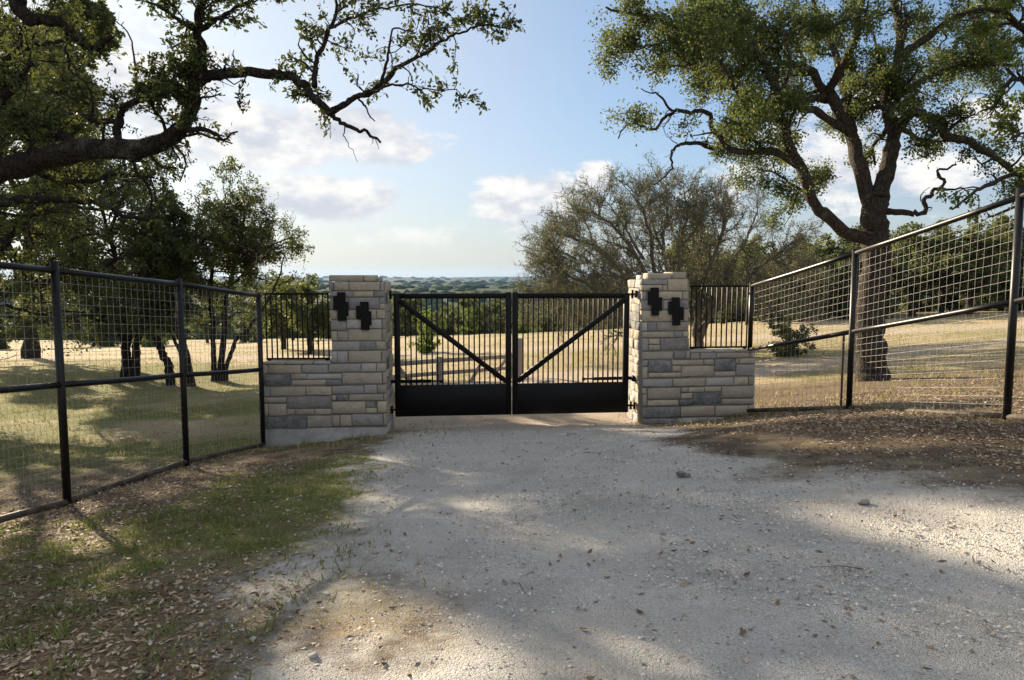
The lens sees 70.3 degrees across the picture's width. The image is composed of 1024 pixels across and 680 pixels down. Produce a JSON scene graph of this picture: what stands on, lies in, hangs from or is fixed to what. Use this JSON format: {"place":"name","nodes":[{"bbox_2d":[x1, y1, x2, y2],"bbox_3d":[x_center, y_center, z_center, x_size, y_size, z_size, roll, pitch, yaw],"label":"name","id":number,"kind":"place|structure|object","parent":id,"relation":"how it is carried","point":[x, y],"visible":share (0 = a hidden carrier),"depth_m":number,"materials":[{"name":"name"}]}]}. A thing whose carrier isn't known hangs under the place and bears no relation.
{"place":"outdoors","nodes":[
{"label":"outdoors","id":0,"kind":"place"},
{"bbox_2d":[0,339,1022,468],"bbox_3d":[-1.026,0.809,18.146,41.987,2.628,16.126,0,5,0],"label":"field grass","id":1,"kind":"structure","parent":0,"point":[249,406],"depth_m":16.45,"materials":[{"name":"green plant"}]},
{"bbox_2d":[0,276,1023,679],"bbox_3d":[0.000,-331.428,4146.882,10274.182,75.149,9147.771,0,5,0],"label":"ground","id":2,"kind":"structure","parent":0,"point":[360,600],"depth_m":8.20,"materials":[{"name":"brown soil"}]},
{"bbox_2d":[0,320,19,348],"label":"juniper tree","id":3,"kind":"object","parent":2,"relation":"on","point":[3,343],"visible":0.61,"depth_m":63.91,"materials":[{"name":"green plant"}]},
{"bbox_2d":[2,309,22,339],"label":"juniper tree","id":4,"kind":"object","parent":2,"relation":"on","point":[10,322],"visible":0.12,"depth_m":91.03,"materials":[{"name":"green plant"}]},
{"bbox_2d":[39,327,65,339],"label":"juniper tree","id":5,"kind":"object","parent":2,"relation":"on","point":[47,337],"visible":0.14,"depth_m":100.46,"materials":[{"name":"green plant"}]},
{"bbox_2d":[37,303,80,337],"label":"oak tree","id":6,"kind":"object","parent":2,"relation":"on","point":[67,315],"visible":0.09,"depth_m":67.88,"materials":[{"name":"green plant"}]},
{"bbox_2d":[0,0,123,358],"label":"oak tree","id":7,"kind":"object","parent":2,"relation":"on","point":[98,12],"visible":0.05,"depth_m":36.28,"materials":[{"name":"green plant"}]},
{"bbox_2d":[67,306,96,336],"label":"oak tree","id":8,"kind":"object","parent":2,"relation":"on","point":[79,326],"visible":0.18,"depth_m":93.42,"materials":[{"name":"green plant"}]},
{"bbox_2d":[0,0,175,360],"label":"oak tree","id":9,"kind":"object","parent":2,"relation":"on","point":[63,85],"visible":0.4,"depth_m":17.14,"materials":[{"name":"green plant"}]},
{"bbox_2d":[75,301,124,346],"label":"juniper tree","id":10,"kind":"object","parent":2,"relation":"on","point":[113,338],"visible":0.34,"depth_m":68.38,"materials":[{"name":"green plant"}]},
{"bbox_2d":[0,126,205,377],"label":"oak tree","id":11,"kind":"object","parent":2,"relation":"on","point":[126,370],"visible":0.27,"depth_m":23.84,"materials":[{"name":"green plant"}]},
{"bbox_2d":[0,262,265,522],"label":"pipe fence","id":12,"kind":"object","parent":2,"relation":"on","point":[60,384],"visible":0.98,"depth_m":8.52,"materials":[{"name":"black metal"}]},
{"bbox_2d":[132,316,176,344],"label":"juniper tree","id":13,"kind":"object","parent":2,"relation":"on","point":[168,335],"visible":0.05,"depth_m":67.41,"materials":[{"name":"green plant"}]},
{"bbox_2d":[140,319,169,346],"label":"juniper tree","id":14,"kind":"object","parent":2,"relation":"on","point":[150,344],"visible":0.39,"depth_m":61.84,"materials":[{"name":"green plant"}]},
{"bbox_2d":[69,182,294,386],"bbox_3d":[-10.481,-1.716,23.980,6.928,7.072,4.024,0,5,0],"label":"oak tree","id":15,"kind":"object","parent":2,"relation":"on","point":[181,263],"visible":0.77,"depth_m":23.44,"materials":[{"name":"green plant"}]},
{"bbox_2d":[171,323,197,339],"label":"juniper tree","id":16,"kind":"object","parent":2,"relation":"on","point":[187,335],"visible":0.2,"depth_m":104.02,"materials":[{"name":"green plant"}]},
{"bbox_2d":[193,307,219,339],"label":"oak tree","id":17,"kind":"object","parent":2,"relation":"on","point":[202,328],"visible":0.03,"depth_m":101.51,"materials":[{"name":"green plant"}]},
{"bbox_2d":[184,297,235,342],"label":"oak tree","id":18,"kind":"object","parent":2,"relation":"on","point":[207,326],"visible":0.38,"depth_m":71.27,"materials":[{"name":"green plant"}]},
{"bbox_2d":[204,309,238,330],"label":"oak tree","id":19,"kind":"object","parent":2,"relation":"on","point":[234,322],"visible":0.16,"depth_m":91.75,"materials":[{"name":"green plant"}]},
{"bbox_2d":[0,425,476,679],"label":"lawn grass","id":20,"kind":"structure","parent":2,"relation":"on","point":[220,525],"depth_m":5.71,"materials":[{"name":"green plant"}]},
{"bbox_2d":[176,152,314,381],"bbox_3d":[-9.423,-2.330,25.492,5.112,8.130,3.699,0,5,0],"label":"oak tree","id":21,"kind":"object","parent":2,"relation":"on","point":[234,211],"visible":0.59,"depth_m":25.37,"materials":[{"name":"green plant"}]},
{"bbox_2d":[230,310,267,342],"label":"juniper tree","id":22,"kind":"object","parent":2,"relation":"on","point":[243,339],"visible":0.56,"depth_m":68.99,"materials":[{"name":"green plant"}]},
{"bbox_2d":[235,309,264,336],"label":"oak tree","id":23,"kind":"object","parent":2,"relation":"on","point":[240,314],"visible":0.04,"depth_m":93.03,"materials":[{"name":"green plant"}]},
{"bbox_2d":[0,0,525,273],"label":"oak tree","id":24,"kind":"object","parent":2,"relation":"on","point":[194,74],"visible":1,"depth_m":6.70,"materials":[{"name":"green plant"}]},
{"bbox_2d":[256,277,308,348],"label":"oak tree","id":25,"kind":"object","parent":2,"relation":"on","point":[278,320],"visible":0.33,"depth_m":43.30,"materials":[{"name":"green plant"}]},
{"bbox_2d":[278,327,299,337],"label":"juniper tree","id":26,"kind":"object","parent":2,"relation":"on","point":[289,333],"visible":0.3,"depth_m":88.12,"materials":[{"name":"green plant"}]},
{"bbox_2d":[263,291,316,339],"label":"oak tree","id":27,"kind":"object","parent":2,"relation":"on","point":[294,327],"visible":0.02,"depth_m":71.80,"materials":[{"name":"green plant"}]},
{"bbox_2d":[264,271,330,353],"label":"oak tree","id":28,"kind":"object","parent":2,"relation":"on","point":[303,288],"visible":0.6,"depth_m":37.46,"materials":[{"name":"green plant"}]},
{"bbox_2d":[320,299,331,338],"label":"juniper tree","id":29,"kind":"object","parent":2,"relation":"on","point":[325,335],"visible":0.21,"depth_m":73.74,"materials":[{"name":"green plant"}]},
{"bbox_2d":[263,275,393,446],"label":"stone gate pillar","id":30,"kind":"structure","parent":2,"relation":"on","point":[347,388],"depth_m":12.12,"materials":[{"name":"grey stone"}]},
{"bbox_2d":[264,293,329,360],"bbox_3d":[-3.597,-0.223,12.189,1.059,1.135,0.062,0,5,-2],"label":"railing panel","id":31,"kind":"object","parent":30,"relation":"on","point":[293,358],"visible":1,"depth_m":12.18,"materials":[{"name":"black paint"}]},
{"bbox_2d":[333,292,348,320],"bbox_3d":[-2.822,-0.554,12.003,0.249,0.472,0.062,0,5,-2],"label":"emblem plate","id":32,"kind":"object","parent":30,"relation":"attached to","point":[340,305],"visible":1,"depth_m":11.97,"materials":[{"name":"black paint"}]},
{"bbox_2d":[356,302,371,329],"bbox_3d":[-2.449,-0.399,12.031,0.250,0.470,0.062,0,5,-2],"label":"emblem plate","id":33,"kind":"object","parent":30,"relation":"attached to","point":[363,313],"visible":1,"depth_m":12.00,"materials":[{"name":"black paint"}]},
{"bbox_2d":[389,290,510,416],"bbox_3d":[-1.097,0.231,12.620,2.178,2.187,0.206,0,5,-3],"label":"gate leaf","id":34,"kind":"object","parent":30,"relation":"attached to","point":[448,399],"visible":0.94,"depth_m":12.62,"materials":[{"name":"black paint"}]},
{"bbox_2d":[392,317,419,335],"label":"juniper tree","id":35,"kind":"object","parent":2,"relation":"on","point":[402,333],"visible":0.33,"depth_m":96.14,"materials":[{"name":"green plant"}]},
{"bbox_2d":[392,296,425,336],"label":"oak tree","id":36,"kind":"object","parent":2,"relation":"on","point":[402,318],"visible":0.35,"depth_m":71.23,"materials":[{"name":"green plant"}]},
{"bbox_2d":[407,308,446,353],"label":"juniper tree","id":37,"kind":"object","parent":2,"relation":"on","point":[428,336],"visible":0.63,"depth_m":36.05,"materials":[{"name":"green plant"}]},
{"bbox_2d":[424,303,462,335],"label":"juniper tree","id":38,"kind":"object","parent":2,"relation":"on","point":[450,321],"visible":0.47,"depth_m":73.89,"materials":[{"name":"green plant"}]},
{"bbox_2d":[433,306,457,326],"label":"oak tree","id":39,"kind":"object","parent":2,"relation":"on","point":[435,320],"visible":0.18,"depth_m":102.98,"materials":[{"name":"green plant"}]},
{"bbox_2d":[392,353,511,395],"bbox_3d":[-1.631,0.955,17.153,0.398,1.484,6.247,3,6,30],"label":"rail fence","id":40,"kind":"object","parent":2,"relation":"on","point":[450,371],"visible":0.23,"depth_m":17.24,"materials":[{"name":"grey wood"}]},
{"bbox_2d":[446,307,467,334],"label":"oak tree","id":41,"kind":"object","parent":2,"relation":"on","point":[461,322],"visible":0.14,"depth_m":96.74,"materials":[{"name":"green plant"}]},
{"bbox_2d":[456,306,487,334],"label":"juniper tree","id":42,"kind":"object","parent":2,"relation":"on","point":[471,324],"visible":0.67,"depth_m":70.00,"materials":[{"name":"green plant"}]},
{"bbox_2d":[0,275,948,339],"bbox_3d":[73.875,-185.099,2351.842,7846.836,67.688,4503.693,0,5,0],"label":"woodland","id":43,"kind":"object","parent":2,"relation":"on","point":[471,288],"visible":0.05,"depth_m":723.88,"materials":[{"name":"green plant"}]},
{"bbox_2d":[457,291,502,333],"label":"oak tree","id":44,"kind":"object","parent":2,"relation":"on","point":[477,308],"visible":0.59,"depth_m":72.57,"materials":[{"name":"green plant"}]},
{"bbox_2d":[477,311,493,333],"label":"juniper tree","id":45,"kind":"object","parent":2,"relation":"on","point":[486,330],"visible":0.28,"depth_m":95.05,"materials":[{"name":"green plant"}]},
{"bbox_2d":[483,313,498,324],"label":"oak tree","id":46,"kind":"object","parent":2,"relation":"on","point":[497,318],"visible":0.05,"depth_m":127.15,"materials":[{"name":"green plant"}]},
{"bbox_2d":[485,295,529,333],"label":"juniper tree","id":47,"kind":"object","parent":2,"relation":"on","point":[502,320],"visible":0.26,"depth_m":70.73,"materials":[{"name":"green plant"}]},
{"bbox_2d":[0,389,1023,679],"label":"fallen twigs","id":48,"kind":"object","parent":2,"relation":"on","point":[516,515],"visible":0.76,"depth_m":7.00,"materials":[{"name":"brown wood"}]},
{"bbox_2d":[0,378,1023,679],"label":"leaf litter","id":49,"kind":"object","parent":2,"relation":"on","point":[300,612],"visible":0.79,"depth_m":5.93,"materials":[{"name":"brown plant"}]},
{"bbox_2d":[496,299,531,319],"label":"oak tree","id":50,"kind":"object","parent":2,"relation":"on","point":[504,306],"visible":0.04,"depth_m":100.02,"materials":[{"name":"green plant"}]},
{"bbox_2d":[8,401,1023,526],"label":"fence line grass","id":51,"kind":"structure","parent":2,"relation":"on","point":[956,414],"depth_m":10.03,"materials":[{"name":"green plant"}]},
{"bbox_2d":[511,313,531,333],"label":"juniper tree","id":52,"kind":"object","parent":2,"relation":"on","point":[520,330],"visible":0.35,"depth_m":61.89,"materials":[{"name":"green plant"}]},
{"bbox_2d":[529,298,571,331],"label":"juniper tree","id":53,"kind":"object","parent":2,"relation":"on","point":[546,323],"visible":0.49,"depth_m":76.38,"materials":[{"name":"green plant"}]},
{"bbox_2d":[567,288,597,329],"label":"oak tree","id":54,"kind":"object","parent":2,"relation":"on","point":[581,311],"visible":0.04,"depth_m":80.28,"materials":[{"name":"green plant"}]},
{"bbox_2d":[599,315,620,329],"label":"juniper tree","id":55,"kind":"object","parent":2,"relation":"on","point":[615,326],"visible":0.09,"depth_m":99.49,"materials":[{"name":"green plant"}]},
{"bbox_2d":[497,149,744,358],"bbox_3d":[3.863,-3.256,27.779,8.933,8.226,8.346,0,5,0],"label":"oak tree","id":56,"kind":"object","parent":2,"relation":"on","point":[554,282],"visible":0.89,"depth_m":26.12,"materials":[{"name":"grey plant"}]},
{"bbox_2d":[220,364,1023,679],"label":"gravel drive","id":57,"kind":"structure","parent":2,"relation":"on","point":[610,626],"depth_m":4.35,"materials":[{"name":"grey gravel"}]},
{"bbox_2d":[308,652,317,658],"bbox_3d":[-0.937,1.485,3.419,0.049,0.033,0.042,0,5,0],"label":"loose stone","id":58,"kind":"object","parent":57,"relation":"on","point":[313,655],"visible":1,"depth_m":3.41,"materials":[{"name":"white stone"}]},
{"bbox_2d":[518,338,521,376],"bbox_3d":[0.201,0.640,20.137,0.230,1.394,0.240,0,5,0],"label":"wooden post","id":59,"kind":"object","parent":57,"relation":"on","point":[519,356],"visible":0.31,"depth_m":20.02,"materials":[{"name":"grey wood"}]},
{"bbox_2d":[676,471,685,476],"bbox_3d":[1.536,1.216,6.595,0.094,0.058,0.071,2,6,25],"label":"loose stone","id":60,"kind":"object","parent":57,"relation":"on","point":[680,473],"visible":1,"depth_m":6.57,"materials":[{"name":"grey stone"}]},
{"bbox_2d":[858,499,869,504],"bbox_3d":[2.510,1.165,5.193,0.084,0.064,0.061,2,5,17],"label":"loose stone","id":61,"kind":"object","parent":57,"relation":"on","point":[863,502],"visible":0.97,"depth_m":5.17,"materials":[{"name":"grey stone"}]},
{"bbox_2d":[627,272,754,423],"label":"stone gate pillar","id":62,"kind":"structure","parent":2,"relation":"on","point":[675,375],"depth_m":12.85,"materials":[{"name":"grey stone"}]},
{"bbox_2d":[512,290,636,414],"bbox_3d":[1.111,0.207,12.900,2.236,2.187,0.208,-1,5,-6],"label":"gate leaf","id":63,"kind":"object","parent":62,"relation":"attached to","point":[568,397],"visible":1,"depth_m":12.83,"materials":[{"name":"black paint"}]},
{"bbox_2d":[648,288,661,315],"bbox_3d":[2.479,-0.668,12.646,0.264,0.486,0.062,-1,5,-6],"label":"emblem plate","id":64,"kind":"object","parent":62,"relation":"attached to","point":[654,300],"visible":1,"depth_m":12.62,"materials":[{"name":"black paint"}]},
{"bbox_2d":[668,297,683,324],"bbox_3d":[2.856,-0.501,12.701,0.281,0.490,0.062,-1,5,-6],"label":"emblem plate","id":65,"kind":"object","parent":62,"relation":"attached to","point":[675,310],"visible":1,"depth_m":12.67,"materials":[{"name":"black paint"}]},
{"bbox_2d":[689,285,748,348],"bbox_3d":[3.701,-0.410,12.989,1.069,1.138,0.065,-1,5,-6],"label":"railing panel","id":66,"kind":"object","parent":62,"relation":"on","point":[720,346],"visible":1,"depth_m":12.98,"materials":[{"name":"black paint"}]},
{"bbox_2d":[662,223,768,323],"bbox_3d":[15.483,-5.145,56.599,8.724,8.715,8.546,2,5,22],"label":"oak tree","id":67,"kind":"object","parent":2,"relation":"on","point":[695,240],"visible":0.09,"depth_m":55.92,"materials":[{"name":"green plant"}]},
{"bbox_2d":[693,247,768,323],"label":"oak tree","id":68,"kind":"object","parent":2,"relation":"on","point":[723,320],"visible":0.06,"depth_m":51.58,"materials":[{"name":"green plant"}]},
{"bbox_2d":[715,301,776,322],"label":"juniper tree","id":69,"kind":"object","parent":2,"relation":"on","point":[734,320],"visible":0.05,"depth_m":58.40,"materials":[{"name":"green plant"}]},
{"bbox_2d":[706,239,789,324],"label":"oak tree","id":70,"kind":"object","parent":2,"relation":"on","point":[758,259],"visible":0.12,"depth_m":46.01,"materials":[{"name":"green plant"}]},
{"bbox_2d":[670,174,840,345],"bbox_3d":[9.636,-3.037,29.553,6.761,7.602,7.149,2,5,22],"label":"oak tree","id":71,"kind":"object","parent":2,"relation":"on","point":[720,274],"visible":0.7,"depth_m":28.65,"materials":[{"name":"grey plant"}]},
{"bbox_2d":[743,256,811,321],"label":"juniper tree","id":72,"kind":"object","parent":2,"relation":"on","point":[766,315],"visible":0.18,"depth_m":49.70,"materials":[{"name":"green plant"}]},
{"bbox_2d":[750,240,804,306],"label":"oak tree","id":73,"kind":"object","parent":2,"relation":"on","point":[770,246],"visible":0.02,"depth_m":56.55,"materials":[{"name":"green plant"}]},
{"bbox_2d":[763,306,818,356],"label":"juniper tree","id":74,"kind":"object","parent":2,"relation":"on","point":[793,335],"visible":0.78,"depth_m":24.93,"materials":[{"name":"green plant"}]},
{"bbox_2d":[584,0,1023,380],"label":"oak tree","id":75,"kind":"object","parent":2,"relation":"on","point":[704,35],"visible":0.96,"depth_m":15.24,"materials":[{"name":"green plant"}]},
{"bbox_2d":[788,253,819,317],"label":"juniper tree","id":76,"kind":"object","parent":2,"relation":"on","point":[809,309],"visible":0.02,"depth_m":56.72,"materials":[{"name":"green plant"}]},
{"bbox_2d":[763,242,850,321],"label":"oak tree","id":77,"kind":"object","parent":2,"relation":"on","point":[841,269],"visible":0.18,"depth_m":45.07,"materials":[{"name":"green plant"}]},
{"bbox_2d":[792,234,835,316],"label":"oak tree","id":78,"kind":"object","parent":2,"relation":"on","point":[818,243],"visible":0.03,"depth_m":65.07,"materials":[{"name":"green plant"}]},
{"bbox_2d":[800,228,861,317],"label":"oak tree","id":79,"kind":"object","parent":2,"relation":"on","point":[828,250],"visible":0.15,"depth_m":49.24,"materials":[{"name":"green plant"}]},
{"bbox_2d":[840,335,844,405],"bbox_3d":[5.128,0.658,11.312,0.036,1.596,0.043,0,5,0],"label":"steel post","id":80,"kind":"object","parent":2,"relation":"on","point":[842,370],"visible":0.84,"depth_m":11.28,"materials":[{"name":"black metal"}]},
{"bbox_2d":[811,234,892,315],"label":"juniper tree","id":81,"kind":"object","parent":2,"relation":"on","point":[841,241],"visible":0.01,"depth_m":58.14,"materials":[{"name":"green plant"}]},
{"bbox_2d":[813,242,907,319],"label":"juniper tree","id":82,"kind":"object","parent":2,"relation":"on","point":[845,298],"visible":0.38,"depth_m":45.64,"materials":[{"name":"green plant"}]},
{"bbox_2d":[746,187,1023,420],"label":"pipe fence","id":83,"kind":"object","parent":2,"relation":"on","point":[1013,301],"visible":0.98,"depth_m":9.21,"materials":[{"name":"black metal"}]},
{"bbox_2d":[841,222,945,312],"bbox_3d":[25.739,-4.703,50.027,6.074,6.682,6.628,-3,6,-28],"label":"oak tree","id":84,"kind":"object","parent":2,"relation":"on","point":[860,227],"visible":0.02,"depth_m":49.34,"materials":[{"name":"green plant"}]},
{"bbox_2d":[888,224,928,288],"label":"oak tree","id":85,"kind":"object","parent":2,"relation":"on","point":[893,235],"visible":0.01,"depth_m":58.13,"materials":[{"name":"green plant"}]},
{"bbox_2d":[891,286,936,312],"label":"juniper tree","id":86,"kind":"object","parent":2,"relation":"on","point":[925,303],"visible":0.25,"depth_m":64.12,"materials":[{"name":"green plant"}]},
{"bbox_2d":[888,221,966,315],"bbox_3d":[24.655,-4.253,44.827,5.530,6.418,5.568,-4,7,-40],"label":"oak tree","id":87,"kind":"object","parent":2,"relation":"on","point":[915,263],"visible":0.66,"depth_m":44.31,"materials":[{"name":"green plant"}]},
{"bbox_2d":[891,217,982,312],"bbox_3d":[28.873,-4.799,49.057,6.398,6.682,5.942,2,5,17],"label":"oak tree","id":88,"kind":"object","parent":2,"relation":"on","point":[942,291],"visible":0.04,"depth_m":48.76,"materials":[{"name":"green plant"}]},
{"bbox_2d":[916,223,984,310],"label":"juniper tree","id":89,"kind":"object","parent":2,"relation":"on","point":[950,298],"visible":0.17,"depth_m":57.70,"materials":[{"name":"green plant"}]},
{"bbox_2d":[921,221,1023,314],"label":"oak tree","id":90,"kind":"object","parent":2,"relation":"on","point":[983,281],"visible":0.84,"depth_m":43.39,"materials":[{"name":"green plant"}]},
{"bbox_2d":[933,0,1023,242],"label":"oak tree","id":91,"kind":"object","parent":2,"relation":"on","point":[983,27],"visible":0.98,"depth_m":11.92,"materials":[{"name":"green plant"}]},
{"bbox_2d":[958,213,1022,274],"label":"oak tree","id":92,"kind":"object","parent":2,"relation":"on","point":[993,223],"visible":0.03,"depth_m":55.64,"materials":[{"name":"green plant"}]},
{"bbox_2d":[959,233,1023,310],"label":"juniper tree","id":93,"kind":"object","parent":2,"relation":"on","point":[1004,284],"visible":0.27,"depth_m":47.47,"materials":[{"name":"green plant"}]},
{"bbox_2d":[969,212,1023,283],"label":"oak tree","id":94,"kind":"object","parent":2,"relation":"on","point":[1004,218],"visible":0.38,"depth_m":44.67,"materials":[{"name":"green plant"}]},
{"bbox_2d":[0,0,1023,277],"label":"sky","id":95,"kind":"structure","parent":0,"point":[444,192],"materials":[{"name":"blue"}]},
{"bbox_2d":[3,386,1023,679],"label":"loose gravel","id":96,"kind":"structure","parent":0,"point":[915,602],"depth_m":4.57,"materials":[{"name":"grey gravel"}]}
]}

